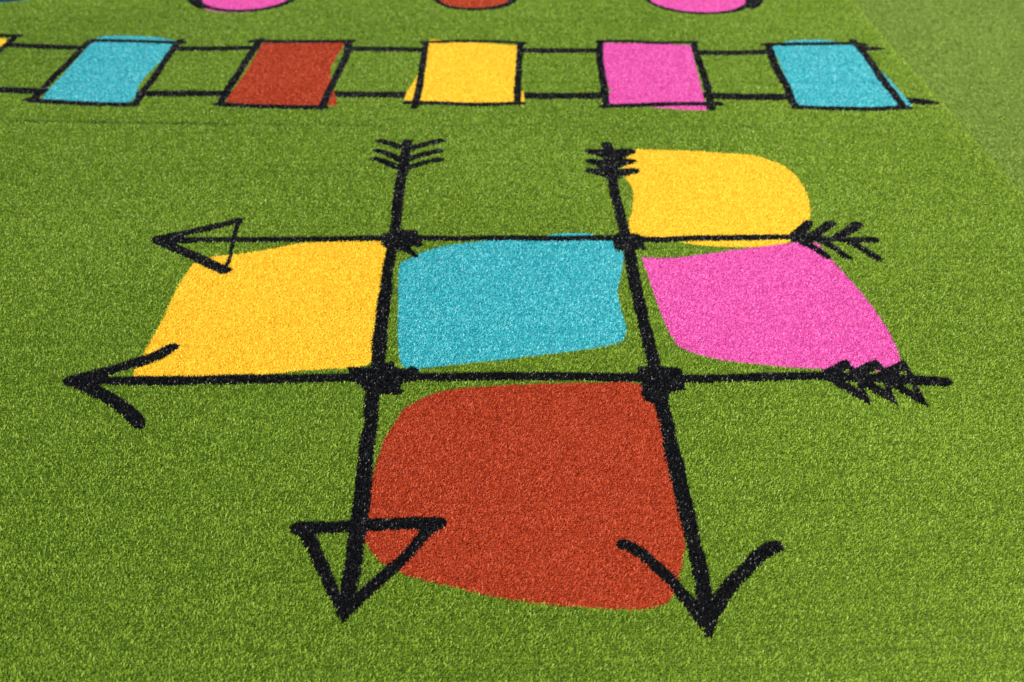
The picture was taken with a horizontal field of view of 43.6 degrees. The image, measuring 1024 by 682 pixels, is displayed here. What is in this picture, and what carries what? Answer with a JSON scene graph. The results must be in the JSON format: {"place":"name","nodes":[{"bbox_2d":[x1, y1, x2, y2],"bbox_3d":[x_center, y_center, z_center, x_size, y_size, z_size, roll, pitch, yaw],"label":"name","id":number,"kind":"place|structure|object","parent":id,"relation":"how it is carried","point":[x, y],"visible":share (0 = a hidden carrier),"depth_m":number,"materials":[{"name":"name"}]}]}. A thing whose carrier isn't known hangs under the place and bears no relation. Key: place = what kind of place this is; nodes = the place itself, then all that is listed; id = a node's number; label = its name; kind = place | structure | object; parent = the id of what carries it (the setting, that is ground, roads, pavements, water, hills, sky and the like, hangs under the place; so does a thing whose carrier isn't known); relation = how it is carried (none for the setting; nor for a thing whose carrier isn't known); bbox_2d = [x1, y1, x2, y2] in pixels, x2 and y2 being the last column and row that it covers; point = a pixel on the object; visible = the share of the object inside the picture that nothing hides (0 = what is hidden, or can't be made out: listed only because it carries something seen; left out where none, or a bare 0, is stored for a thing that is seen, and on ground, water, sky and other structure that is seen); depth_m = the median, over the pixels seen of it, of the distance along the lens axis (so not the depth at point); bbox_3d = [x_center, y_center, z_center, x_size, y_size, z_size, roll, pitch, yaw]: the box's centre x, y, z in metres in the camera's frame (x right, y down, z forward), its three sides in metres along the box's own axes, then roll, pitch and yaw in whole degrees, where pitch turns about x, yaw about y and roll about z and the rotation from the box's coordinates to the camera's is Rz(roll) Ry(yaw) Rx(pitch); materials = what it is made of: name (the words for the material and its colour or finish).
{"place":"outdoors","nodes":[
{"label":"outdoors","id":0,"kind":"place"},
{"label":"ground","id":1,"kind":"structure","parent":0,"visible":0},
{"bbox_2d":[0,0,22,2],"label":"painted circle","id":2,"kind":"object","parent":1,"relation":"on","point":[2,1],"visible":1,"depth_m":5.41,"materials":[{"name":"teal paint"}]},
{"bbox_2d":[0,33,23,52],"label":"painted square","id":3,"kind":"structure","parent":1,"relation":"on","point":[4,44],"depth_m":4.97,"materials":[{"name":"yellow paint"}]},
{"bbox_2d":[22,35,187,107],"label":"painted square","id":4,"kind":"structure","parent":1,"relation":"on","point":[107,71],"depth_m":4.66,"materials":[{"name":"blue paint"}]},
{"bbox_2d":[188,0,293,12],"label":"painted circle","id":5,"kind":"object","parent":1,"relation":"on","point":[238,6],"visible":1,"depth_m":5.36,"materials":[{"name":"pink paint"}]},
{"bbox_2d":[132,240,386,376],"bbox_3d":[-0.600,-0.097,3.221,0.548,0.010,0.685,0,32,0],"label":"painted patch","id":6,"kind":"object","parent":1,"relation":"on","point":[311,306],"visible":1,"depth_m":3.17,"materials":[{"name":"yellow paint"}]},
{"bbox_2d":[213,38,355,110],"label":"painted square","id":7,"kind":"structure","parent":1,"relation":"on","point":[287,74],"depth_m":4.62,"materials":[{"name":"red paint"}]},
{"bbox_2d":[289,138,446,622],"bbox_3d":[-0.284,-0.079,3.192,0.318,0.009,2.203,0,32,0],"label":"painted arrow","id":8,"kind":"object","parent":1,"relation":"on","point":[347,600],"visible":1,"depth_m":2.50,"materials":[{"name":"black paint"}]},
{"bbox_2d":[347,361,422,395],"bbox_3d":[-0.294,0.085,2.925,0.181,0.008,0.145,0,32,0],"label":"painted knot","id":9,"kind":"object","parent":1,"relation":"on","point":[377,378],"visible":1,"depth_m":2.93,"materials":[{"name":"black paint"}]},
{"bbox_2d":[381,228,425,257],"bbox_3d":[-0.300,-0.268,3.500,0.130,0.008,0.177,0,32,0],"label":"painted knot","id":10,"kind":"object","parent":1,"relation":"on","point":[402,240],"visible":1,"depth_m":3.51,"materials":[{"name":"black paint"}]},
{"bbox_2d":[8,42,884,55],"bbox_3d":[-0.538,-1.117,4.885,3.924,0.009,0.123,1,32,1],"label":"painted line","id":11,"kind":"object","parent":1,"relation":"on","point":[391,49],"visible":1,"depth_m":4.87,"materials":[{"name":"black paint"}]},
{"bbox_2d":[401,39,527,108],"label":"painted square","id":12,"kind":"structure","parent":1,"relation":"on","point":[471,73],"depth_m":4.63,"materials":[{"name":"yellow paint"}]},
{"bbox_2d":[0,86,939,104],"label":"painted line","id":13,"kind":"object","parent":1,"relation":"on","point":[581,95],"visible":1,"depth_m":4.46,"materials":[{"name":"black paint"}]},
{"bbox_2d":[434,0,516,10],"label":"painted circle","id":14,"kind":"object","parent":1,"relation":"on","point":[472,5],"visible":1,"depth_m":5.37,"materials":[{"name":"red paint"}]},
{"bbox_2d":[62,342,953,429],"bbox_3d":[-0.012,0.097,2.905,2.034,0.009,0.359,0,32,0],"label":"painted arrow","id":15,"kind":"object","parent":1,"relation":"on","point":[862,376],"visible":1,"depth_m":2.92,"materials":[{"name":"black paint"}]},
{"bbox_2d":[0,0,1023,681],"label":"artificial turf","id":16,"kind":"structure","parent":1,"relation":"on","point":[164,544],"depth_m":2.88,"materials":[{"name":"green plastic"}]},
{"bbox_2d":[396,232,627,368],"bbox_3d":[0.001,-0.118,3.256,0.606,0.009,0.698,0,32,0],"label":"painted patch","id":17,"kind":"object","parent":1,"relation":"on","point":[476,301],"visible":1,"depth_m":3.23,"materials":[{"name":"teal paint"}]},
{"bbox_2d":[151,217,882,273],"bbox_3d":[0.010,-0.262,3.490,2.009,0.009,0.340,0,32,0],"label":"painted arrow","id":18,"kind":"object","parent":1,"relation":"on","point":[801,235],"visible":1,"depth_m":3.52,"materials":[{"name":"black paint"}]},
{"bbox_2d":[365,381,685,610],"bbox_3d":[0.022,0.286,2.597,0.622,0.009,0.742,0,32,0],"label":"painted patch","id":19,"kind":"object","parent":1,"relation":"on","point":[549,494],"visible":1,"depth_m":2.57,"materials":[{"name":"red paint"}]},
{"bbox_2d":[612,232,645,253],"bbox_3d":[0.322,-0.269,3.502,0.098,0.008,0.125,0,32,0],"label":"painted knot","id":20,"kind":"object","parent":1,"relation":"on","point":[627,242],"visible":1,"depth_m":3.51,"materials":[{"name":"black paint"}]},
{"bbox_2d":[595,39,723,110],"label":"painted square","id":21,"kind":"structure","parent":1,"relation":"on","point":[654,74],"depth_m":4.63,"materials":[{"name":"pink paint"}]},
{"bbox_2d":[636,365,685,405],"bbox_3d":[0.340,0.099,2.902,0.111,0.008,0.170,0,32,0],"label":"painted knot","id":22,"kind":"object","parent":1,"relation":"on","point":[659,384],"visible":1,"depth_m":2.91,"materials":[{"name":"black paint"}]},
{"bbox_2d":[583,141,783,638],"bbox_3d":[0.355,-0.062,3.163,0.324,0.009,2.213,0,32,0],"label":"painted arrow","id":23,"kind":"object","parent":1,"relation":"on","point":[706,609],"visible":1,"depth_m":2.54,"materials":[{"name":"black paint"}]},
{"bbox_2d":[645,0,762,14],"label":"painted circle","id":24,"kind":"object","parent":1,"relation":"on","point":[704,7],"visible":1,"depth_m":5.35,"materials":[{"name":"pink paint"}]},
{"bbox_2d":[622,148,811,247],"bbox_3d":[0.599,-0.431,3.765,0.548,0.009,0.682,0,32,0],"label":"painted patch","id":25,"kind":"object","parent":1,"relation":"on","point":[678,193],"visible":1,"depth_m":3.75,"materials":[{"name":"yellow paint"}]},
{"bbox_2d":[641,242,900,371],"bbox_3d":[0.631,-0.101,3.227,0.571,0.009,0.654,0,32,0],"label":"painted patch","id":26,"kind":"object","parent":1,"relation":"on","point":[794,305],"visible":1,"depth_m":3.19,"materials":[{"name":"pink paint"}]},
{"bbox_2d":[760,39,912,111],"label":"painted square","id":27,"kind":"structure","parent":1,"relation":"on","point":[821,74],"depth_m":4.61,"materials":[{"name":"blue paint"}]},
{"bbox_2d":[852,0,1023,195],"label":"artificial turf","id":28,"kind":"structure","parent":1,"relation":"on","point":[964,59],"depth_m":4.81,"materials":[{"name":"green plastic"}]}
]}

